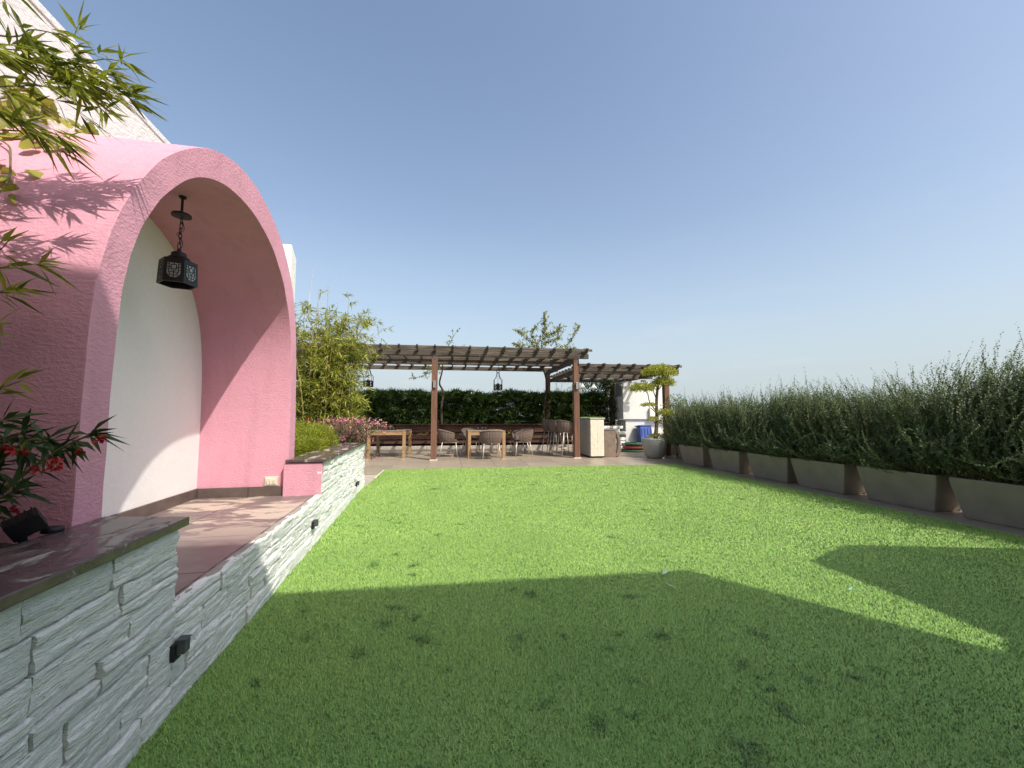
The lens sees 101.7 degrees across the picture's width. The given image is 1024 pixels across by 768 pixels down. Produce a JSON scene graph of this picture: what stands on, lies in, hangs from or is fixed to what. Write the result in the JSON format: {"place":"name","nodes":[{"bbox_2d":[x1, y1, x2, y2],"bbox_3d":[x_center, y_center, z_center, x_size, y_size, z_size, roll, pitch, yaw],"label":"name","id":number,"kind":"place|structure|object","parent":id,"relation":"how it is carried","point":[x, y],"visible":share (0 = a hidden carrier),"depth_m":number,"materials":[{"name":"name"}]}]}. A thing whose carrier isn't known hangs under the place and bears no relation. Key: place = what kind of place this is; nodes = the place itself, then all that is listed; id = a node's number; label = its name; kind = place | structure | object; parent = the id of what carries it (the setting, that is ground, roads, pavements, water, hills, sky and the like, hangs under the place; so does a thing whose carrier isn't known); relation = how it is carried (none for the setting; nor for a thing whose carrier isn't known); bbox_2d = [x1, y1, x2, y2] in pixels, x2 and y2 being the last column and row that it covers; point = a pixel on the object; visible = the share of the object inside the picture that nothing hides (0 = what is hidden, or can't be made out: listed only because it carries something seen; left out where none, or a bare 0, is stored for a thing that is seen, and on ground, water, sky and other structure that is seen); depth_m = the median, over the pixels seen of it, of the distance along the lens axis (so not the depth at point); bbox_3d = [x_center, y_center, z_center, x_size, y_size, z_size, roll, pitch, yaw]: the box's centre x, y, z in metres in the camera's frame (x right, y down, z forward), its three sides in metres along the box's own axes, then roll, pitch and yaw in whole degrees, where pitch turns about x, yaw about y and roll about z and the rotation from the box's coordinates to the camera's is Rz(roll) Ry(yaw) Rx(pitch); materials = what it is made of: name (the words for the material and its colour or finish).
{"place":"outdoors","nodes":[
{"label":"outdoors","id":0,"kind":"place"},
{"bbox_2d":[367,418,673,422],"bbox_3d":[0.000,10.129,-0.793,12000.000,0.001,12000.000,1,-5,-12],"label":"ground","id":1,"kind":"structure","parent":0,"point":[608,419],"depth_m":1482.52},
{"bbox_2d":[38,0,1023,416],"label":"sky","id":2,"kind":"structure","parent":0,"point":[739,195],"materials":[{"name":"blue"}]},
{"bbox_2d":[126,464,1023,767],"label":"lawn","id":3,"kind":"structure","parent":0,"point":[562,717],"depth_m":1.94,"materials":[{"name":"green plant"}]},
{"bbox_2d":[554,382,607,415],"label":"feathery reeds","id":4,"kind":"object","parent":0,"point":[572,389],"visible":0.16,"depth_m":15.60,"materials":[{"name":"green plant"}]},
{"bbox_2d":[363,449,1023,536],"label":"paving","id":5,"kind":"structure","parent":0,"point":[374,468],"depth_m":10.33,"materials":[{"name":"beige ceramic"}]},
{"bbox_2d":[0,516,189,767],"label":"planter wall","id":6,"kind":"structure","parent":5,"relation":"on","point":[88,618],"depth_m":1.24,"materials":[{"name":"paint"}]},
{"bbox_2d":[1,507,64,542],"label":"garden spotlight","id":7,"kind":"object","parent":6,"relation":"on","point":[23,526],"visible":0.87,"depth_m":1.39,"materials":[{"name":"black metal"}]},
{"bbox_2d":[0,396,128,529],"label":"balsam plant","id":8,"kind":"object","parent":6,"relation":"on","point":[24,453],"visible":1,"depth_m":1.34,"materials":[{"name":"green plant"}]},
{"bbox_2d":[0,0,168,402],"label":"bamboo","id":9,"kind":"object","parent":6,"relation":"on","point":[27,44],"visible":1,"depth_m":1.53,"materials":[{"name":"green plant"}]},
{"bbox_2d":[169,634,191,662],"bbox_3d":[-1.294,1.033,1.628,0.050,0.075,0.055,1,-5,-12],"label":"wall light","id":10,"kind":"object","parent":6,"relation":"attached to","point":[179,646],"visible":1,"depth_m":1.62,"materials":[{"name":"grey metal"}]},
{"bbox_2d":[0,0,295,302],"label":"white wall","id":11,"kind":"structure","parent":5,"relation":"on","point":[138,127],"depth_m":2.59,"materials":[{"name":"paint"}]},
{"bbox_2d":[147,495,312,593],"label":"terrace floor","id":12,"kind":"structure","parent":5,"relation":"on","point":[214,532],"depth_m":2.88,"materials":[{"name":"tile"}]},
{"bbox_2d":[0,124,295,543],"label":"arched alcove","id":13,"kind":"object","parent":12,"relation":"on","point":[194,391],"visible":0.83,"depth_m":2.92,"materials":[{"name":"pink paint"}]},
{"bbox_2d":[0,78,109,204],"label":"creeping vine","id":14,"kind":"object","parent":13,"relation":"on","point":[25,143],"visible":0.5,"depth_m":1.96,"materials":[{"name":"green plant"}]},
{"bbox_2d":[156,195,197,289],"bbox_3d":[-2.278,-0.996,2.860,0.219,0.648,0.217,1,-5,-12],"label":"hanging lantern","id":15,"kind":"object","parent":13,"relation":"hanging from","point":[178,269],"visible":1,"depth_m":2.81,"materials":[{"name":"black metal"}]},
{"bbox_2d":[264,476,278,485],"bbox_3d":[-2.292,0.926,3.968,0.118,0.088,0.030,1,-5,-12],"label":"power socket","id":16,"kind":"object","parent":13,"relation":"attached to","point":[271,481],"visible":1,"depth_m":3.96,"materials":[{"name":"white plastic"}]},
{"bbox_2d":[167,494,321,710],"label":"terrace wall","id":17,"kind":"structure","parent":5,"relation":"on","point":[218,606],"depth_m":2.17,"materials":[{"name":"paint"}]},
{"bbox_2d":[311,519,318,528],"bbox_3d":[-1.725,1.229,3.654,0.050,0.075,0.055,1,-5,-12],"label":"wall light","id":18,"kind":"object","parent":17,"relation":"attached to","point":[314,523],"visible":1,"depth_m":3.64,"materials":[{"name":"grey metal"}]},
{"bbox_2d":[282,441,366,535],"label":"planter wall","id":19,"kind":"structure","parent":5,"relation":"on","point":[332,474],"depth_m":4.39,"materials":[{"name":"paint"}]},
{"bbox_2d":[296,406,322,431],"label":"red flower plant","id":20,"kind":"object","parent":19,"relation":"on","point":[307,417],"visible":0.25,"depth_m":6.42,"materials":[{"name":"green plant"}]},
{"bbox_2d":[294,420,340,456],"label":"feathery bush","id":21,"kind":"object","parent":19,"relation":"on","point":[315,437],"visible":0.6,"depth_m":5.30,"materials":[{"name":"green plant"}]},
{"bbox_2d":[296,415,392,463],"bbox_3d":[-2.780,0.933,6.839,1.542,0.837,1.396,1,-5,-12],"label":"flowering bush","id":22,"kind":"object","parent":19,"relation":"on","point":[353,434],"visible":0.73,"depth_m":6.74,"materials":[{"name":"pink plant"}]},
{"bbox_2d":[294,257,394,459],"bbox_3d":[-3.561,-0.307,7.784,2.727,4.152,2.013,1,-5,-12],"label":"bamboo","id":23,"kind":"object","parent":5,"relation":"on","point":[326,385],"visible":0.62,"depth_m":7.59,"materials":[{"name":"green plant"}]},
{"bbox_2d":[366,429,411,457],"bbox_3d":[-3.610,1.749,12.374,1.055,0.766,1.420,1,-5,-7],"label":"dining table","id":24,"kind":"object","parent":5,"relation":"on","point":[404,432],"visible":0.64,"depth_m":11.76,"materials":[{"name":"brown wood"}]},
{"bbox_2d":[296,342,591,460],"bbox_3d":[-2.362,0.644,12.986,8.795,3.065,4.220,1,-5,-8],"label":"pergola","id":25,"kind":"object","parent":5,"relation":"on","point":[425,355],"visible":0.61,"depth_m":11.81,"materials":[{"name":"brown wood"}]},
{"bbox_2d":[363,367,373,386],"bbox_3d":[-4.205,-0.376,12.209,0.254,0.923,0.254,1,-5,-8],"label":"cage lantern","id":26,"kind":"object","parent":25,"relation":"hanging from","point":[367,381],"visible":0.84,"depth_m":12.14,"materials":[{"name":"black metal"}]},
{"bbox_2d":[302,353,651,374],"bbox_3d":[-0.793,-0.546,11.472,11.101,0.412,0.147,1,-5,-9],"label":"cable","id":27,"kind":"object","parent":25,"relation":"attached to","point":[495,357],"visible":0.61,"depth_m":11.53,"materials":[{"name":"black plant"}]},
{"bbox_2d":[493,369,501,390],"bbox_3d":[-0.438,-0.289,13.002,0.254,0.973,0.254,1,-5,-8],"label":"cage lantern","id":28,"kind":"object","parent":25,"relation":"hanging from","point":[498,387],"visible":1,"depth_m":12.93,"materials":[{"name":"black metal"}]},
{"bbox_2d":[438,429,457,457],"bbox_3d":[-1.867,1.715,12.103,0.602,0.795,0.634,1,-5,-8],"label":"rope chair","id":29,"kind":"object","parent":5,"relation":"on","point":[444,436],"visible":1,"depth_m":11.86,"materials":[{"name":"beige metal"}]},
{"bbox_2d":[461,428,479,452],"bbox_3d":[-1.323,1.815,13.378,0.634,0.795,0.602,1,-5,-18],"label":"rope chair","id":30,"kind":"object","parent":5,"relation":"on","point":[473,437],"visible":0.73,"depth_m":13.32,"materials":[{"name":"beige metal"}]},
{"bbox_2d":[355,424,606,451],"bbox_3d":[-1.894,1.863,14.712,10.700,0.902,1.080,1,-5,-8],"label":"timber trough","id":31,"kind":"object","parent":5,"relation":"on","point":[419,442],"visible":0.41,"depth_m":14.35,"materials":[{"name":"red wood"}]},
{"bbox_2d":[409,327,463,426],"bbox_3d":[-2.511,-0.278,14.239,1.997,3.505,0.583,2,-5,-21],"label":"climbing vine","id":32,"kind":"object","parent":31,"relation":"in","point":[441,408],"visible":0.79,"depth_m":14.38,"materials":[{"name":"green plant"}]},
{"bbox_2d":[296,387,608,432],"bbox_3d":[-1.883,0.986,15.208,11.448,1.900,1.684,1,-5,-8],"label":"hedge","id":33,"kind":"object","parent":31,"relation":"in","point":[410,406],"visible":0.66,"depth_m":14.81,"materials":[{"name":"green plant"}]},
{"bbox_2d":[466,429,504,457],"bbox_3d":[-0.811,1.749,12.384,1.055,0.766,1.420,1,-5,-8],"label":"dining table","id":34,"kind":"object","parent":5,"relation":"on","point":[469,432],"visible":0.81,"depth_m":11.75,"materials":[{"name":"brown wood"}]},
{"bbox_2d":[479,430,501,459],"bbox_3d":[-0.577,1.661,11.414,0.634,0.795,0.602,1,-5,-9],"label":"rope chair","id":35,"kind":"object","parent":5,"relation":"on","point":[490,437],"visible":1,"depth_m":11.21,"materials":[{"name":"beige metal"}]},
{"bbox_2d":[509,428,529,454],"bbox_3d":[0.260,1.787,13.022,0.602,0.795,0.634,1,-5,-18],"label":"rope chair","id":36,"kind":"object","parent":5,"relation":"on","point":[513,436],"visible":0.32,"depth_m":13.23,"materials":[{"name":"beige metal"}]},
{"bbox_2d":[512,429,532,456],"bbox_3d":[0.334,1.730,12.289,0.602,0.795,0.634,1,-5,-10],"label":"rope chair","id":37,"kind":"object","parent":5,"relation":"on","point":[524,436],"visible":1,"depth_m":12.07,"materials":[{"name":"beige metal"}]},
{"bbox_2d":[511,311,585,418],"bbox_3d":[1.275,-0.148,14.697,2.680,4.919,1.212,0,-4,-4],"label":"tree","id":38,"kind":"object","parent":5,"relation":"on","point":[545,333],"visible":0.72,"depth_m":14.77,"materials":[{"name":"green plant"}]},
{"bbox_2d":[542,419,561,451],"bbox_3d":[1.251,1.669,13.318,0.602,1.074,0.634,1,-5,-15],"label":"bar stool","id":39,"kind":"object","parent":5,"relation":"on","point":[545,425],"visible":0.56,"depth_m":13.17,"materials":[{"name":"beige wicker"}]},
{"bbox_2d":[548,419,568,455],"bbox_3d":[1.402,1.621,12.703,0.602,1.074,0.634,1,-5,-7],"label":"bar stool","id":40,"kind":"object","parent":5,"relation":"on","point":[552,426],"visible":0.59,"depth_m":12.52,"materials":[{"name":"beige wicker"}]},
{"bbox_2d":[556,420,572,457],"bbox_3d":[1.584,1.573,12.086,0.602,1.074,0.634,1,-5,-12],"label":"bar stool","id":41,"kind":"object","parent":5,"relation":"on","point":[563,426],"visible":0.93,"depth_m":11.86,"materials":[{"name":"beige wicker"}]},
{"bbox_2d":[572,417,604,457],"bbox_3d":[2.307,1.574,12.617,0.470,1.153,1.767,1,-5,-8],"label":"bar counter","id":42,"kind":"object","parent":5,"relation":"on","point":[591,437],"visible":0.85,"depth_m":11.80,"materials":[{"name":"beige stone"}]},
{"bbox_2d":[580,379,626,425],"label":"creeper","id":43,"kind":"object","parent":5,"relation":"on","point":[607,399],"visible":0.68,"depth_m":15.30,"materials":[{"name":"green plant"}]},
{"bbox_2d":[603,429,620,456],"bbox_3d":[2.852,1.734,12.255,0.515,0.819,0.640,1,-5,-8],"label":"stone pedestal","id":44,"kind":"object","parent":5,"relation":"on","point":[611,437],"visible":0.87,"depth_m":11.95,"materials":[{"name":"beige stone"}]},
{"bbox_2d":[604,426,625,448],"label":"stacked stone wall","id":45,"kind":"structure","parent":5,"relation":"on","point":[622,439],"depth_m":13.69,"materials":[{"name":"white stone"}]},
{"bbox_2d":[550,363,681,456],"bbox_3d":[3.207,0.901,13.773,3.169,2.675,3.960,1,-5,-8],"label":"pergola","id":46,"kind":"object","parent":5,"relation":"on","point":[627,372],"visible":0.69,"depth_m":12.35,"materials":[{"name":"brown wood"}]},
{"bbox_2d":[621,449,643,452],"bbox_3d":[4.235,2.188,13.769,1.262,0.107,0.671,0,-5,-6],"label":"plastic slab","id":47,"kind":"object","parent":5,"relation":"on","point":[633,450],"depth_m":13.48,"materials":[{"name":"green plastic"}]},
{"bbox_2d":[623,445,642,448],"bbox_3d":[4.264,2.077,13.784,1.262,0.107,0.671,1,-5,-13],"label":"plastic slab","id":48,"kind":"object","parent":47,"relation":"on","point":[631,447],"depth_m":13.48,"materials":[{"name":"red plastic"}]},
{"bbox_2d":[624,441,641,445],"bbox_3d":[4.294,1.966,13.799,1.263,0.107,0.671,2,-5,-20],"label":"plastic slab","id":49,"kind":"object","parent":48,"relation":"on","point":[637,443],"depth_m":13.45,"materials":[{"name":"green plastic"}]},
{"bbox_2d":[614,380,662,445],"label":"service block","id":50,"kind":"structure","parent":5,"relation":"on","point":[628,406],"depth_m":14.70,"materials":[{"name":"white paint"}]},
{"bbox_2d":[635,425,652,441],"bbox_3d":[4.604,1.860,14.456,0.530,0.880,0.406,1,-5,-14],"label":"blue crate","id":51,"kind":"object","parent":5,"relation":"on","point":[641,430],"visible":0.56,"depth_m":14.37,"materials":[{"name":"plastic"}]},
{"bbox_2d":[641,437,667,458],"bbox_3d":[4.003,1.799,11.700,0.704,0.560,0.704,1,-5,-12],"label":"round pot","id":52,"kind":"object","parent":5,"relation":"on","point":[652,447],"visible":0.9,"depth_m":11.45,"materials":[{"name":"concrete"}]},
{"bbox_2d":[627,363,678,438],"bbox_3d":[4.014,0.493,11.801,1.520,2.230,1.000,1,-5,-12],"label":"topiary tree","id":53,"kind":"object","parent":52,"relation":"on","point":[657,370],"visible":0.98,"depth_m":11.71,"materials":[{"name":"green plant"}]},
{"bbox_2d":[659,393,690,456],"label":"leafy shrub","id":54,"kind":"object","parent":5,"relation":"on","point":[673,402],"visible":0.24,"depth_m":12.17,"materials":[{"name":"green plant"}]},
{"bbox_2d":[675,442,681,458],"bbox_3d":[4.848,1.802,11.089,0.504,0.460,0.998,1,-5,-8],"label":"planter","id":55,"kind":"object","parent":5,"relation":"on","point":[679,452],"visible":0.12,"depth_m":11.41,"materials":[{"name":"concrete"}]},
{"bbox_2d":[659,404,705,445],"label":"rosemary bush","id":56,"kind":"object","parent":55,"relation":"in","point":[672,443],"visible":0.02,"depth_m":11.50,"materials":[{"name":"green plant"}]},
{"bbox_2d":[679,444,712,466],"bbox_3d":[4.550,1.722,10.079,0.504,0.460,0.998,1,-5,-9],"label":"planter","id":57,"kind":"object","parent":5,"relation":"on","point":[696,455],"visible":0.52,"depth_m":9.85,"materials":[{"name":"concrete"}]},
{"bbox_2d":[646,391,716,447],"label":"rosemary bush","id":58,"kind":"object","parent":57,"relation":"in","point":[686,419],"visible":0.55,"depth_m":10.22,"materials":[{"name":"green plant"}]},
{"bbox_2d":[708,448,752,473],"bbox_3d":[4.732,1.630,8.894,0.504,0.460,0.998,1,-5,-9],"label":"planter","id":59,"kind":"object","parent":5,"relation":"on","point":[737,462],"visible":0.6,"depth_m":8.64,"materials":[{"name":"concrete"}]},
{"bbox_2d":[676,384,760,452],"bbox_3d":[4.864,0.749,9.137,1.957,1.459,2.604,1,-5,-9],"label":"rosemary bush","id":60,"kind":"object","parent":59,"relation":"in","point":[720,418],"visible":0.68,"depth_m":8.91,"materials":[{"name":"green plant"}]},
{"bbox_2d":[747,452,797,482],"bbox_3d":[4.918,1.535,7.690,0.504,0.460,0.998,1,-5,-8],"label":"planter","id":61,"kind":"object","parent":5,"relation":"on","point":[773,468],"visible":0.56,"depth_m":7.53,"materials":[{"name":"concrete"}]},
{"bbox_2d":[716,376,826,457],"bbox_3d":[4.936,0.576,7.617,1.698,1.557,2.302,1,-5,-9],"label":"rosemary bush","id":62,"kind":"object","parent":61,"relation":"in","point":[754,426],"visible":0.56,"depth_m":7.67,"materials":[{"name":"green plant"}]},
{"bbox_2d":[791,458,865,493],"bbox_3d":[5.078,1.454,6.654,0.504,0.460,0.998,1,-5,-8],"label":"planter","id":63,"kind":"object","parent":5,"relation":"on","point":[839,478],"visible":0.66,"depth_m":6.42,"materials":[{"name":"concrete"}]},
{"bbox_2d":[732,367,889,466],"bbox_3d":[5.081,0.519,6.847,1.709,1.555,2.788,2,-5,-20],"label":"rosemary bush","id":64,"kind":"object","parent":63,"relation":"in","point":[817,426],"visible":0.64,"depth_m":6.69,"materials":[{"name":"green plant"}]},
{"bbox_2d":[671,444,1019,479],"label":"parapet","id":65,"kind":"structure","parent":5,"relation":"on","point":[673,450],"depth_m":12.66,"materials":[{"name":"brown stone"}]},
{"bbox_2d":[857,465,962,511],"bbox_3d":[5.256,1.364,5.499,0.504,0.460,0.998,1,-5,-8],"label":"planter","id":66,"kind":"object","parent":5,"relation":"on","point":[930,492],"visible":0.69,"depth_m":5.29,"materials":[{"name":"concrete"}]},
{"bbox_2d":[794,362,1001,477],"bbox_3d":[5.387,0.467,5.743,1.957,1.480,2.604,1,-5,-9],"label":"rosemary bush","id":67,"kind":"object","parent":66,"relation":"in","point":[885,425],"visible":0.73,"depth_m":5.51,"materials":[{"name":"green plant"}]},
{"bbox_2d":[949,476,1023,529],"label":"planter","id":68,"kind":"object","parent":5,"relation":"on","point":[994,502],"visible":0.82,"depth_m":4.51,"materials":[{"name":"concrete"}]},
{"bbox_2d":[895,321,1023,484],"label":"rosemary bush","id":69,"kind":"object","parent":68,"relation":"in","point":[994,439],"visible":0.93,"depth_m":4.58,"materials":[{"name":"green plant"}]},
{"bbox_3d":[5.592,1.193,3.318,0.504,0.460,0.998,1,-5,-8],"label":"planter","id":70,"kind":"object","parent":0,"visible":0},
{"bbox_2d":[935,382,1023,480],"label":"rosemary bush","id":71,"kind":"object","parent":70,"relation":"in","point":[1001,461],"visible":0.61,"depth_m":4.22,"materials":[{"name":"green plant"}]}
]}

